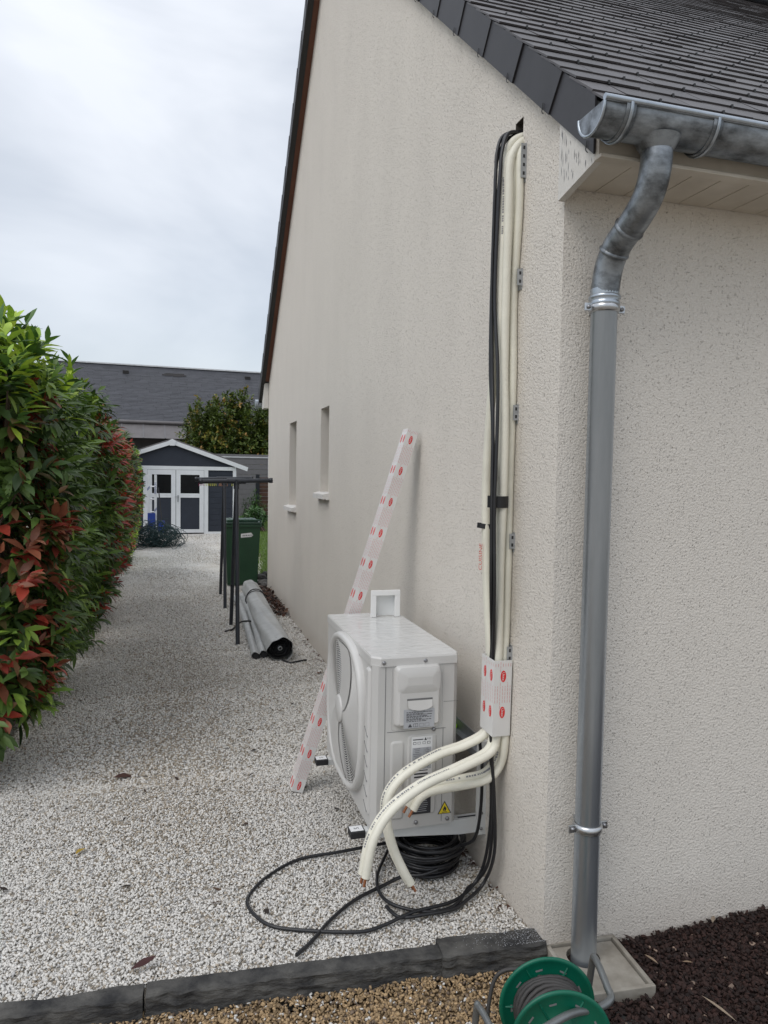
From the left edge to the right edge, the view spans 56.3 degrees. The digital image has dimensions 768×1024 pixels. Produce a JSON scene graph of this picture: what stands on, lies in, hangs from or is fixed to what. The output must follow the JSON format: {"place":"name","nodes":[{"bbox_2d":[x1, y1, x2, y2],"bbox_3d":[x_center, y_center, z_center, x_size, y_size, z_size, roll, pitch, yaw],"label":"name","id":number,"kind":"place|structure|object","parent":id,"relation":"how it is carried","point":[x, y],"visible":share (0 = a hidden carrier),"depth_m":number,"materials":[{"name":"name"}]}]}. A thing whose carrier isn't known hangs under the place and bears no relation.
{"place":"outdoors","nodes":[
{"label":"outdoors","id":0,"kind":"place"},
{"bbox_2d":[0,0,304,371],"label":"sky","id":1,"kind":"structure","parent":0,"point":[144,143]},
{"bbox_2d":[114,534,262,604],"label":"gravel path","id":2,"kind":"structure","parent":0,"point":[199,566],"depth_m":10.91,"materials":[{"name":"grey gravel"}]},
{"bbox_2d":[147,474,156,533],"bbox_3d":[-5.098,-0.122,15.774,0.204,1.400,0.170,0,3,-16],"label":"folded ladder","id":3,"kind":"object","parent":2,"relation":"on","point":[152,517],"visible":0.77,"depth_m":15.75,"materials":[{"name":"white metal"}]},
{"bbox_2d":[131,518,187,549],"bbox_3d":[-4.568,0.402,14.137,1.364,0.550,1.628,0,3,-16],"label":"shrub","id":4,"kind":"object","parent":2,"relation":"on","point":[153,537],"visible":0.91,"depth_m":13.94,"materials":[{"name":"green plant"}]},
{"bbox_2d":[158,487,164,526],"bbox_3d":[-4.866,-0.035,15.679,0.146,1.002,0.211,0,3,-16],"label":"shovel","id":5,"kind":"object","parent":2,"relation":"on","point":[160,509],"visible":0.37,"depth_m":15.67,"materials":[{"name":"blue plastic"}]},
{"bbox_2d":[48,534,326,699],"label":"gravel stones","id":6,"kind":"object","parent":2,"relation":"on","point":[137,624],"visible":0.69,"depth_m":6.25,"materials":[{"name":"grey gravel"}]},
{"bbox_2d":[135,438,247,533],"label":"garden shed","id":7,"kind":"structure","parent":2,"relation":"on","point":[189,504],"depth_m":16.95,"materials":[{"name":"grey wood"}]},
{"bbox_2d":[147,469,175,531],"bbox_3d":[-5.211,-0.250,16.819,0.630,1.480,0.036,0,3,-16],"label":"door","id":8,"kind":"structure","parent":7,"relation":"in","point":[166,479],"depth_m":16.83,"materials":[{"name":"white wood"}]},
{"bbox_2d":[175,470,203,532],"bbox_3d":[-4.601,-0.248,16.970,0.665,1.480,0.082,0,3,-16],"label":"door","id":9,"kind":"structure","parent":7,"relation":"in","point":[189,496],"depth_m":16.99,"materials":[{"name":"white wood"}]},
{"bbox_2d":[226,518,261,584],"bbox_3d":[-1.909,0.518,9.592,0.492,0.883,0.602,0,3,-16],"label":"wheelie bin","id":10,"kind":"object","parent":2,"relation":"on","point":[249,534],"visible":0.71,"depth_m":9.37,"materials":[{"name":"green plastic"}]},
{"bbox_2d":[240,502,267,531],"bbox_3d":[-3.095,0.149,17.145,0.715,0.786,0.808,2,3,13],"label":"leafy plant","id":11,"kind":"object","parent":2,"relation":"on","point":[254,511],"visible":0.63,"depth_m":17.06,"materials":[{"name":"green plant"}]},
{"bbox_2d":[257,574,266,578],"bbox_3d":[-1.656,0.871,9.663,0.157,0.076,0.133,0,3,-16],"label":"rock","id":12,"kind":"object","parent":2,"relation":"on","point":[261,576],"visible":0.73,"depth_m":9.61,"materials":[{"name":"grey stone"}]},
{"bbox_2d":[257,579,266,584],"bbox_3d":[-1.605,0.938,9.537,0.172,0.102,0.177,0,3,-16],"label":"rock","id":13,"kind":"object","parent":2,"relation":"on","point":[259,582],"visible":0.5,"depth_m":9.48,"materials":[{"name":"grey stone"}]},
{"bbox_2d":[259,584,288,616],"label":"leaf litter","id":14,"kind":"object","parent":2,"relation":"on","point":[279,607],"visible":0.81,"depth_m":8.10,"materials":[{"name":"brown plant"}]},
{"bbox_2d":[239,516,267,573],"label":"lawn","id":15,"kind":"structure","parent":0,"point":[264,550],"depth_m":13.47,"materials":[{"name":"plant"}]},
{"bbox_2d":[216,454,267,515],"bbox_3d":[-4.299,-0.795,22.667,12.000,2.036,0.095,0,3,-16],"label":"grey fence","id":16,"kind":"object","parent":15,"relation":"on","point":[245,491],"visible":0.07,"depth_m":22.66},
{"bbox_2d":[241,489,267,526],"bbox_3d":[-3.312,0.042,18.253,0.868,1.300,0.777,2,3,20],"label":"fern plant","id":17,"kind":"object","parent":15,"relation":"on","point":[254,503],"visible":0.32,"depth_m":18.20,"materials":[{"name":"green plant"}]},
{"bbox_2d":[255,475,267,517],"bbox_3d":[-2.567,-0.398,20.600,2.210,1.320,0.090,0,3,-16],"label":"wooden fence","id":18,"kind":"object","parent":15,"relation":"on","point":[261,487],"visible":0.19,"depth_m":20.33,"materials":[{"name":"brown wood"}]},
{"bbox_2d":[0,594,528,1017],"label":"gravel bed","id":19,"kind":"object","parent":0,"point":[198,938],"visible":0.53,"depth_m":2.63,"materials":[{"name":"grey gravel"}]},
{"bbox_2d":[0,983,143,1023],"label":"edging stone","id":20,"kind":"object","parent":19,"relation":"on","point":[114,1004],"visible":1,"depth_m":2.00,"materials":[{"name":"stone"}]},
{"bbox_2d":[114,773,130,777],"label":"fallen leaf","id":21,"kind":"object","parent":19,"relation":"on","point":[122,775],"visible":1,"depth_m":3.49,"materials":[{"name":"brown plant"}]},
{"bbox_2d":[131,956,155,968],"bbox_3d":[-0.718,1.346,2.144,0.071,0.013,0.031,0,3,-16],"label":"fallen leaf","id":22,"kind":"object","parent":19,"relation":"on","point":[143,961],"visible":1,"depth_m":2.15,"materials":[{"name":"brown plant"}]},
{"bbox_2d":[195,476,252,607],"bbox_3d":[-1.852,0.311,8.254,0.760,1.452,0.570,3,4,37],"label":"line post","id":23,"kind":"object","parent":19,"relation":"on","point":[223,572],"visible":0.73,"depth_m":8.11,"materials":[{"name":"metal"}]},
{"bbox_2d":[199,478,272,644],"bbox_3d":[-1.366,0.409,6.560,0.671,1.452,0.570,3,4,34],"label":"line post","id":24,"kind":"object","parent":19,"relation":"on","point":[235,482],"visible":1,"depth_m":6.43,"materials":[{"name":"black metal"}]},
{"bbox_2d":[234,595,260,659],"bbox_3d":[-1.369,1.066,7.051,0.081,0.070,2.802,0,3,-15],"label":"folded tarpaulin","id":25,"kind":"object","parent":19,"relation":"on","point":[249,635],"visible":0.81,"depth_m":6.42,"materials":[{"name":"grey plastic"}]},
{"bbox_2d":[225,620,250,631],"bbox_3d":[-1.396,1.073,6.800,0.280,0.086,0.075,-2,4,-42],"label":"strap","id":26,"kind":"object","parent":25,"relation":"attached to","point":[233,628],"visible":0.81,"depth_m":6.82,"materials":[{"name":"black rubber"}]},
{"bbox_2d":[239,592,268,658],"bbox_3d":[-1.316,1.061,7.128,0.088,0.075,2.883,0,3,-15],"label":"folded tarpaulin","id":27,"kind":"object","parent":19,"relation":"on","point":[260,645],"visible":0.59,"depth_m":6.45,"materials":[{"name":"grey plastic"}]},
{"bbox_2d":[241,580,306,662],"bbox_3d":[-1.192,0.997,7.149,0.316,0.205,3.222,0,3,-16],"label":"tarpaulin roll","id":28,"kind":"object","parent":19,"relation":"on","point":[276,641],"visible":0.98,"depth_m":6.21,"materials":[{"name":"plastic"}]},
{"bbox_2d":[289,429,418,792],"bbox_3d":[-0.144,0.458,3.421,0.592,1.717,0.079,0,3,-16],"label":"trunking cover","id":29,"kind":"object","parent":19,"relation":"on","point":[355,603],"visible":0.73,"depth_m":3.40,"materials":[{"name":"white plastic"}]},
{"bbox_2d":[295,834,465,956],"bbox_3d":[0.047,1.304,2.531,0.296,0.122,0.851,2,3,27],"label":"cable coil","id":30,"kind":"object","parent":19,"relation":"on","point":[420,862],"visible":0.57,"depth_m":2.66,"materials":[{"name":"black rubber"}]},
{"bbox_2d":[289,616,510,910],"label":"leaf crumbs","id":31,"kind":"object","parent":19,"relation":"on","point":[473,863],"visible":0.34,"depth_m":2.82,"materials":[{"name":"brown plant"}]},
{"bbox_2d":[92,970,512,1023],"bbox_3d":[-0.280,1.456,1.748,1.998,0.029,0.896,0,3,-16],"label":"ochre gravel","id":32,"kind":"structure","parent":0,"point":[268,1017],"depth_m":2.08,"materials":[{"name":"beige gravel"}]},
{"bbox_2d":[146,944,441,1019],"bbox_3d":[-0.253,1.419,2.153,0.877,0.105,0.075,0,3,-12],"label":"edging stone","id":33,"kind":"object","parent":32,"relation":"on","point":[220,990],"visible":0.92,"depth_m":2.13,"materials":[{"name":"stone"}]},
{"bbox_2d":[435,927,546,985],"bbox_3d":[0.341,1.412,2.288,0.345,0.108,0.099,0,3,-12],"label":"edging stone","id":34,"kind":"object","parent":32,"relation":"on","point":[469,955],"visible":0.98,"depth_m":2.26,"materials":[{"name":"stone"}]},
{"bbox_2d":[472,953,614,1023],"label":"hose reel","id":35,"kind":"object","parent":32,"relation":"on","point":[548,990],"visible":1,"depth_m":1.84,"materials":[{"name":"green plastic"}]},
{"bbox_2d":[567,904,767,1023],"bbox_3d":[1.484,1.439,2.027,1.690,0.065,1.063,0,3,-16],"label":"volcanic mulch","id":36,"kind":"object","parent":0,"point":[730,943],"visible":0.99,"depth_m":2.22,"materials":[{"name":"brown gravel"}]},
{"bbox_2d":[546,934,655,1002],"bbox_3d":[0.659,1.454,2.218,0.244,0.123,0.244,0,3,-12],"label":"gully box","id":37,"kind":"object","parent":36,"relation":"on","point":[628,977],"visible":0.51,"depth_m":2.19,"materials":[{"name":"concrete"}]},
{"bbox_2d":[703,996,735,1020],"bbox_3d":[0.956,1.416,2.049,0.011,0.009,0.120,-1,3,-26],"label":"wood chip","id":38,"kind":"object","parent":36,"relation":"on","point":[719,1007],"visible":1,"depth_m":2.05,"materials":[{"name":"brown plant"}]},
{"label":"ground","id":39,"kind":"structure","parent":0,"visible":0},
{"bbox_2d":[54,359,260,448],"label":"neighbour house","id":40,"kind":"structure","parent":39,"relation":"on","point":[152,401],"depth_m":31.98,"materials":[{"name":"tile"}]},
{"bbox_2d":[175,384,268,474],"bbox_3d":[-5.467,-2.253,25.491,4.771,4.627,3.750,0,3,-16],"label":"garden tree","id":41,"kind":"object","parent":39,"relation":"on","point":[235,430],"visible":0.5,"depth_m":24.66,"materials":[{"name":"green plant"}]},
{"bbox_2d":[255,0,767,944],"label":"house","id":42,"kind":"structure","parent":39,"relation":"on","point":[407,114],"depth_m":2.45,"materials":[{"name":"beige paint"}]},
{"bbox_2d":[314,755,333,765],"bbox_3d":[-0.055,1.005,3.306,0.525,0.360,0.056,0,3,-16],"label":"wall bracket","id":43,"kind":"object","parent":42,"relation":"attached to","point":[322,760],"depth_m":3.24,"materials":[{"name":"white paint"}]},
{"bbox_2d":[326,613,457,829],"bbox_3d":[-0.010,0.813,2.966,0.374,0.635,0.839,0,3,-16],"label":"outdoor unit","id":44,"kind":"object","parent":43,"relation":"on","point":[391,698],"visible":0.95,"depth_m":2.63,"materials":[{"name":"paint"}]},
{"bbox_2d":[370,590,399,617],"bbox_3d":[0.003,0.416,3.278,0.137,0.122,0.035,0,3,-16],"label":"plastic frame","id":45,"kind":"object","parent":44,"relation":"on","point":[385,602],"visible":1,"depth_m":3.28,"materials":[{"name":"white plastic"}]},
{"bbox_2d":[348,739,486,839],"bbox_3d":[0.129,1.042,2.665,0.525,0.360,0.056,0,3,-16],"label":"wall bracket","id":46,"kind":"object","parent":42,"relation":"attached to","point":[462,823],"depth_m":2.69,"materials":[{"name":"white metal"}]},
{"bbox_2d":[358,137,523,886],"bbox_3d":[0.223,-0.050,2.381,0.653,2.467,0.073,-1,4,-31],"label":"insulated pipe","id":47,"kind":"object","parent":42,"relation":"attached to","point":[392,807],"visible":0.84,"depth_m":2.44,"materials":[{"name":"white plastic"}]},
{"bbox_2d":[380,132,522,891],"bbox_3d":[0.242,-0.006,2.504,0.516,2.597,0.180,0,3,-22],"label":"insulated pipe","id":48,"kind":"object","parent":42,"relation":"attached to","point":[399,778],"visible":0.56,"depth_m":2.55,"materials":[{"name":"white plastic"}]},
{"bbox_2d":[245,132,506,933],"bbox_3d":[0.005,0.017,2.551,0.968,2.690,0.534,0,3,-16],"label":"cable","id":49,"kind":"object","parent":48,"relation":"attached to","point":[323,931],"visible":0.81,"depth_m":2.45,"materials":[{"name":"black rubber"}]},
{"bbox_2d":[375,134,515,912],"bbox_3d":[0.197,0.028,2.522,0.530,2.676,0.348,2,3,26],"label":"cable","id":50,"kind":"object","parent":48,"relation":"attached to","point":[401,907],"visible":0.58,"depth_m":2.54,"materials":[{"name":"black rubber"}]},
{"bbox_2d":[385,130,522,918],"bbox_3d":[0.279,0.032,2.439,0.507,2.679,0.102,0,3,-19],"label":"cable","id":51,"kind":"object","parent":48,"relation":"attached to","point":[484,881],"visible":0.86,"depth_m":2.44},
{"bbox_2d":[477,523,489,528],"bbox_3d":[0.372,0.051,2.628,0.063,0.024,0.062,0,3,-16],"label":"tape band","id":52,"kind":"object","parent":48,"relation":"attached to","point":[480,525],"visible":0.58,"depth_m":2.60,"materials":[{"name":"black plastic"}]},
{"bbox_2d":[402,146,523,817],"bbox_3d":[0.299,-0.110,2.468,0.432,2.344,0.094,0,3,-16],"label":"insulated pipe","id":53,"kind":"object","parent":42,"relation":"attached to","point":[475,779],"visible":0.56,"depth_m":2.48,"materials":[{"name":"white plastic"}]},
{"bbox_2d":[487,496,508,507],"bbox_3d":[0.394,-0.035,2.481,0.071,0.040,0.071,0,3,-16],"label":"tape band","id":54,"kind":"object","parent":53,"relation":"attached to","point":[501,501],"visible":0.8,"depth_m":2.45,"materials":[{"name":"black plastic"}]},
{"bbox_2d":[456,716,488,766],"bbox_3d":[0.281,0.889,3.033,0.030,0.072,0.800,0,3,-16],"label":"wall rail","id":55,"kind":"object","parent":42,"relation":"attached to","point":[463,730],"depth_m":2.90,"materials":[{"name":"metal"}]},
{"bbox_2d":[461,130,522,846],"bbox_3d":[0.409,-0.007,2.577,0.177,2.622,0.255,0,3,-16],"label":"cable","id":56,"kind":"object","parent":42,"relation":"attached to","point":[472,840],"visible":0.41,"depth_m":2.61,"materials":[{"name":"black rubber"}]},
{"bbox_2d":[480,653,511,736],"bbox_3d":[0.396,0.644,2.542,0.068,0.270,0.110,0,3,-16],"label":"trunking cover","id":57,"kind":"object","parent":42,"relation":"attached to","point":[496,683],"visible":1,"depth_m":2.50,"materials":[{"name":"white plastic"}]},
{"bbox_2d":[507,644,512,659],"bbox_3d":[0.434,0.499,2.518,0.020,0.069,0.034,0,3,-16],"label":"perforated bracket","id":58,"kind":"object","parent":42,"relation":"attached to","point":[509,651],"visible":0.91,"depth_m":2.50,"materials":[{"name":"metal"}]},
{"bbox_2d":[509,532,514,551],"bbox_3d":[0.440,0.104,2.500,0.020,0.068,0.034,0,3,-16],"label":"perforated bracket","id":59,"kind":"object","parent":42,"relation":"attached to","point":[512,541],"visible":0.93,"depth_m":2.48,"materials":[{"name":"metal"}]},
{"bbox_2d":[513,404,518,423],"bbox_3d":[0.448,-0.337,2.474,0.020,0.068,0.034,0,3,-16],"label":"perforated bracket","id":60,"kind":"object","parent":42,"relation":"attached to","point":[516,412],"visible":0.95,"depth_m":2.46,"materials":[{"name":"metal"}]},
{"bbox_2d":[517,268,522,290],"bbox_3d":[0.456,-0.792,2.446,0.020,0.071,0.034,0,3,-16],"label":"perforated bracket","id":61,"kind":"object","parent":42,"relation":"attached to","point":[520,278],"visible":1,"depth_m":2.43,"materials":[{"name":"metal"}]},
{"bbox_2d":[520,143,526,182],"bbox_3d":[0.464,-1.175,2.419,0.020,0.128,0.034,0,3,-16],"label":"perforated bracket","id":62,"kind":"object","parent":42,"relation":"attached to","point":[523,159],"visible":0.98,"depth_m":2.40,"materials":[{"name":"metal"}]},
{"bbox_2d":[568,129,680,967],"bbox_3d":[0.674,0.228,2.094,0.136,2.465,0.345,0,3,-16],"label":"downpipe","id":63,"kind":"object","parent":42,"relation":"attached to","point":[633,221],"visible":0.99,"depth_m":2.15,"materials":[{"name":"metal"}]},
{"bbox_2d":[577,92,767,166],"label":"gutter","id":64,"kind":"object","parent":42,"relation":"attached to","point":[611,119],"visible":1,"depth_m":1.89,"materials":[{"name":"metal"}]},
{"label":"hedge bed","id":65,"kind":"structure","parent":0,"visible":0},
{"bbox_2d":[0,363,85,740],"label":"photinia shrub","id":66,"kind":"object","parent":65,"relation":"on","point":[27,587],"visible":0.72,"depth_m":3.37,"materials":[{"name":"red plant"}]},
{"bbox_2d":[0,295,103,720],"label":"laurel shrub","id":67,"kind":"object","parent":65,"relation":"on","point":[23,359],"visible":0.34,"depth_m":3.31,"materials":[{"name":"green plant"}]},
{"bbox_2d":[0,323,135,761],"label":"laurel shrub","id":68,"kind":"object","parent":65,"relation":"on","point":[81,472],"visible":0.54,"depth_m":3.85,"materials":[{"name":"green plant"}]},
{"bbox_2d":[31,404,138,637],"bbox_3d":[-2.981,0.001,6.906,1.249,2.195,3.105,0,3,-16],"label":"photinia shrub","id":69,"kind":"object","parent":65,"relation":"on","point":[110,444],"visible":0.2,"depth_m":6.04,"materials":[{"name":"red plant"}]},
{"bbox_2d":[101,419,136,449],"bbox_3d":[-6.252,-0.811,16.044,1.436,2.708,1.525,1,3,7],"label":"shrub","id":70,"kind":"object","parent":65,"relation":"on","point":[121,432],"visible":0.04,"depth_m":16.21,"materials":[{"name":"green plant"}]},
{"bbox_2d":[115,430,146,575],"bbox_3d":[-3.687,-0.065,9.278,1.155,2.153,2.702,0,3,-16],"label":"photinia shrub","id":71,"kind":"object","parent":65,"relation":"on","point":[134,476],"visible":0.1,"depth_m":9.91,"materials":[{"name":"green plant"}]},
{"bbox_2d":[128,446,144,555],"bbox_3d":[-4.364,-0.148,11.437,1.004,2.054,2.512,0,3,-16],"label":"privet shrub","id":72,"kind":"object","parent":65,"relation":"on","point":[143,512],"visible":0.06,"depth_m":11.99,"materials":[{"name":"green plant"}]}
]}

